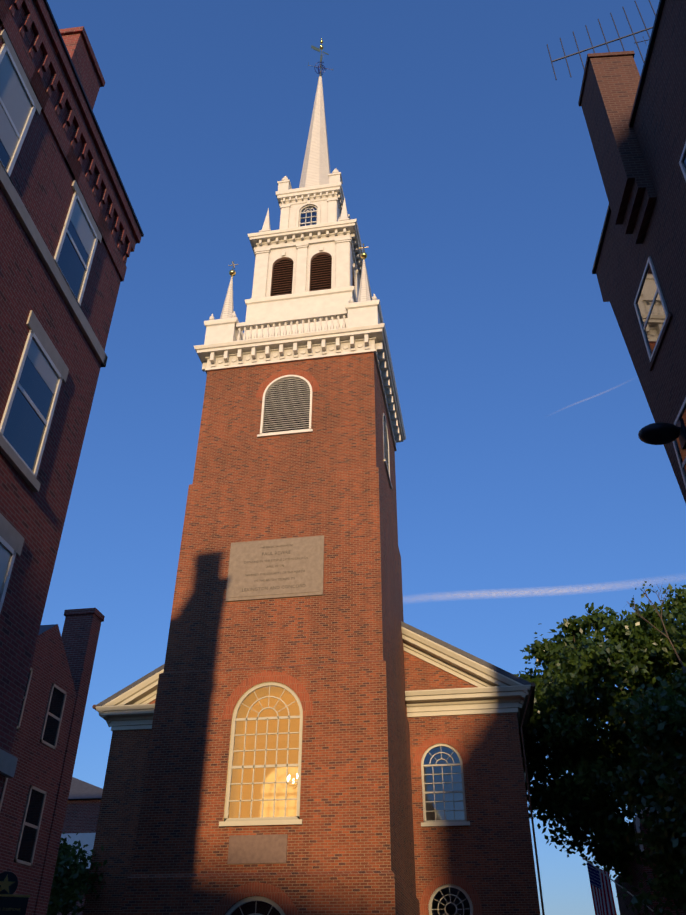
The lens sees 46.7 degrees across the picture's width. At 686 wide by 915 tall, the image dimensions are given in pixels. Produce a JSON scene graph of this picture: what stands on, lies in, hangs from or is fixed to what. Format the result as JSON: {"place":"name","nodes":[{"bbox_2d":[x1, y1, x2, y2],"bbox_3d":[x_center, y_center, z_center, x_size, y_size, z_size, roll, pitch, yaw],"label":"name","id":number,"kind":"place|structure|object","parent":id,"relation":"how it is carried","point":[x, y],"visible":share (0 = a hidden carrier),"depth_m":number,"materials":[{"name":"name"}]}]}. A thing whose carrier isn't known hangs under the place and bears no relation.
{"place":"outdoors","nodes":[
{"label":"outdoors","id":0,"kind":"place"},
{"bbox_2d":[55,777,102,914],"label":"distant house","id":1,"kind":"structure","parent":0,"point":[82,808],"depth_m":40.73,"materials":[{"name":"brick"}]},
{"bbox_2d":[121,353,419,914],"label":"church tower","id":2,"kind":"structure","parent":0,"point":[336,649],"depth_m":26.92,"materials":[{"name":"red brick"}]},
{"bbox_2d":[227,834,287,863],"bbox_3d":[-2.494,11.463,23.230,1.760,0.760,0.090,-5,-35,8],"label":"stone plaque","id":3,"kind":"object","parent":2,"relation":"attached to","point":[256,849],"visible":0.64,"depth_m":23.19,"materials":[{"name":"grey stone"}]},
{"bbox_2d":[219,682,302,914],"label":"church tower windows","id":4,"kind":"structure","parent":2,"relation":"in","point":[258,821],"depth_m":24.54,"materials":[{"name":"white wood"}]},
{"bbox_2d":[211,369,318,914],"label":"brick arches","id":5,"kind":"structure","parent":2,"relation":"in","point":[279,897],"depth_m":25.60,"materials":[{"name":"red brick"}]},
{"bbox_2d":[225,535,323,601],"bbox_3d":[-2.409,3.974,28.436,3.500,2.320,0.125,-5,-35,8],"label":"stone plaque","id":6,"kind":"object","parent":2,"relation":"attached to","point":[311,548],"visible":0.89,"depth_m":28.35,"materials":[{"name":"stone"}]},
{"bbox_2d":[242,584,305,591],"bbox_3d":[-2.422,4.583,27.941,2.333,0.119,0.008,-5,-35,8],"label":"plaque lettering","id":7,"kind":"object","parent":6,"relation":"attached to","point":[291,586],"visible":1,"depth_m":27.96,"materials":[{"name":"grey stone"}]},
{"bbox_2d":[245,570,304,575],"bbox_3d":[-2.425,4.120,28.258,2.178,0.080,0.008,-5,-35,8],"label":"plaque lettering","id":8,"kind":"object","parent":6,"relation":"attached to","point":[273,573],"visible":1,"depth_m":28.26,"materials":[{"name":"grey"}]},
{"bbox_2d":[256,577,294,581],"bbox_3d":[-2.423,4.326,28.117,1.478,0.080,0.008,-5,-35,8],"label":"plaque lettering","id":9,"kind":"object","parent":6,"relation":"attached to","point":[278,579],"visible":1,"depth_m":28.10,"materials":[{"name":"grey"}]},
{"bbox_2d":[244,557,307,563],"bbox_3d":[-2.418,3.690,28.551,2.351,0.080,0.008,-5,-35,8],"label":"plaque lettering","id":10,"kind":"object","parent":6,"relation":"attached to","point":[273,559],"visible":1,"depth_m":28.57,"materials":[{"name":"grey"}]},
{"bbox_2d":[262,550,290,555],"bbox_3d":[-2.413,3.457,28.709,1.056,0.125,0.008,-5,-35,8],"label":"plaque lettering","id":11,"kind":"object","parent":6,"relation":"attached to","point":[276,553],"visible":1,"depth_m":28.71,"materials":[{"name":"grey"}]},
{"bbox_2d":[194,219,405,450],"bbox_3d":[-1.643,-6.129,39.826,8.440,9.860,8.440,-5,-35,8],"label":"steeple","id":12,"kind":"object","parent":2,"relation":"on","point":[314,323],"visible":0.54,"depth_m":35.65,"materials":[{"name":"beige paint"}]},
{"bbox_2d":[220,76,370,318],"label":"spires","id":13,"kind":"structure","parent":12,"relation":"on","point":[316,168],"depth_m":46.68,"materials":[{"name":"white wood"}]},
{"bbox_2d":[229,39,367,276],"bbox_3d":[-1.560,-18.286,48.125,6.940,26.800,6.940,-5,-35,8],"label":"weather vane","id":14,"kind":"object","parent":12,"relation":"on","point":[363,256],"visible":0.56,"depth_m":38.91,"materials":[{"name":"metal"}]},
{"bbox_2d":[314,62,325,74],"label":"weathervane ornament","id":15,"kind":"object","parent":14,"relation":"on","point":[319,69],"visible":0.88,"depth_m":53.48,"materials":[{"name":"metal"}]},
{"bbox_2d":[250,234,359,301],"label":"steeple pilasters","id":16,"kind":"object","parent":12,"relation":"on","point":[344,250],"visible":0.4,"depth_m":39.41,"materials":[{"name":"beige paint"}]},
{"bbox_2d":[259,168,350,231],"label":"steeple upper lantern","id":17,"kind":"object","parent":12,"relation":"on","point":[309,214],"depth_m":42.87,"materials":[{"name":"white wood"}]},
{"bbox_2d":[269,251,355,296],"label":"louvered belfry openings","id":18,"kind":"object","parent":12,"relation":"on","point":[277,260],"visible":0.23,"depth_m":39.26,"materials":[{"name":"beige wood"}]},
{"bbox_2d":[276,182,348,227],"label":"steeple upper tier","id":19,"kind":"object","parent":12,"relation":"on","point":[297,198],"visible":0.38,"depth_m":43.39,"materials":[{"name":"beige paint"}]},
{"bbox_2d":[257,375,391,489],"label":"church tower louvres","id":20,"kind":"object","parent":2,"relation":"in","point":[309,430],"visible":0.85,"depth_m":32.97,"materials":[{"name":"white wood"}]},
{"bbox_2d":[287,774,297,788],"bbox_3d":[-1.445,9.442,27.826,0.872,3.988,0.872,-5,-35,8],"label":"chandelier","id":21,"kind":"object","parent":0,"point":[293,783],"depth_m":26.76,"materials":[{"name":"gold metal"}]},
{"bbox_2d":[41,0,685,914],"label":"sky","id":22,"kind":"structure","parent":0,"point":[473,186],"materials":[{"name":"blue"}]},
{"bbox_2d":[403,574,683,602],"bbox_3d":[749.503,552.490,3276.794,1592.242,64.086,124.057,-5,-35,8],"label":"contrail","id":23,"kind":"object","parent":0,"point":[525,593],"depth_m":3267.27,"materials":[{"name":"white"}]},
{"bbox_2d":[514,583,685,887],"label":"tree","id":24,"kind":"object","parent":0,"point":[582,673],"visible":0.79,"depth_m":33.46,"materials":[{"name":"green plant"}]},
{"label":"ground","id":25,"kind":"structure","parent":0,"visible":0},
{"bbox_2d":[0,608,104,914],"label":"brick building","id":26,"kind":"structure","parent":25,"relation":"on","point":[34,797],"depth_m":21.55,"materials":[{"name":"brick"}]},
{"bbox_2d":[0,0,143,796],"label":"building","id":27,"kind":"structure","parent":25,"relation":"on","point":[71,233],"depth_m":13.60,"materials":[{"name":"brick"}]},
{"bbox_2d":[46,832,106,914],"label":"tree","id":28,"kind":"object","parent":25,"relation":"on","point":[69,885],"visible":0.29,"depth_m":30.02,"materials":[{"name":"green plant"}]},
{"bbox_2d":[82,651,539,914],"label":"church nave","id":29,"kind":"structure","parent":25,"relation":"on","point":[487,854],"depth_m":30.24,"materials":[{"name":"brick"}]},
{"bbox_2d":[96,626,530,777],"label":"pediment cornice","id":30,"kind":"structure","parent":29,"relation":"attached to","point":[492,692],"depth_m":31.97,"materials":[{"name":"white wood"}]},
{"bbox_2d":[96,621,530,782],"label":"roof","id":31,"kind":"structure","parent":29,"relation":"on","point":[408,627],"depth_m":32.71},
{"bbox_2d":[421,744,472,914],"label":"church nave windows","id":32,"kind":"structure","parent":29,"relation":"in","point":[436,823],"depth_m":29.78,"materials":[{"name":"white wood"}]},
{"bbox_2d":[413,735,481,914],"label":"brick arches","id":33,"kind":"structure","parent":29,"relation":"in","point":[433,885],"depth_m":28.29,"materials":[{"name":"red brick"}]},
{"bbox_2d":[614,813,685,914],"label":"tree","id":34,"kind":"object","parent":25,"relation":"on","point":[636,878],"depth_m":29.95,"materials":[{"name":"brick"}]},
{"bbox_2d":[582,857,652,914],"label":"flag","id":35,"kind":"object","parent":34,"relation":"attached to","point":[602,892],"visible":1,"depth_m":28.17,"materials":[{"name":"multicoloured fabric"}]},
{"bbox_2d":[634,807,659,851],"bbox_3d":[13.875,13.104,29.515,6.000,2.960,0.480,-5,-35,8],"label":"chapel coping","id":36,"kind":"object","parent":34,"relation":"attached to","point":[637,823],"visible":0.17,"depth_m":29.50,"materials":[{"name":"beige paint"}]},
{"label":"pavement","id":37,"kind":"structure","parent":0,"visible":0},
{"bbox_2d":[0,871,29,914],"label":"square sign","id":38,"kind":"object","parent":37,"relation":"on","point":[8,886],"visible":1,"depth_m":9.60,"materials":[{"name":"black"}]},
{"bbox_2d":[92,682,544,914],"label":"church gutters","id":39,"kind":"object","parent":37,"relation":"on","point":[532,693],"visible":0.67,"depth_m":29.75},
{"bbox_2d":[578,0,685,502],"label":"building","id":40,"kind":"structure","parent":37,"relation":"on","point":[635,123],"depth_m":13.76,"materials":[{"name":"brick"}]},
{"bbox_2d":[547,0,655,79],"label":"antenna","id":41,"kind":"object","parent":40,"relation":"on","point":[606,43],"visible":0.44,"depth_m":17.41,"materials":[{"name":"grey metal"}]},
{"bbox_2d":[604,676,685,886],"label":"tree","id":42,"kind":"object","parent":37,"relation":"on","point":[665,721],"visible":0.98,"depth_m":24.91,"materials":[{"name":"green plant"}]},
{"bbox_2d":[627,579,685,676],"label":"bare branches","id":43,"kind":"object","parent":37,"relation":"on","point":[667,636],"visible":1,"depth_m":31.53,"materials":[{"name":"brown plant"}]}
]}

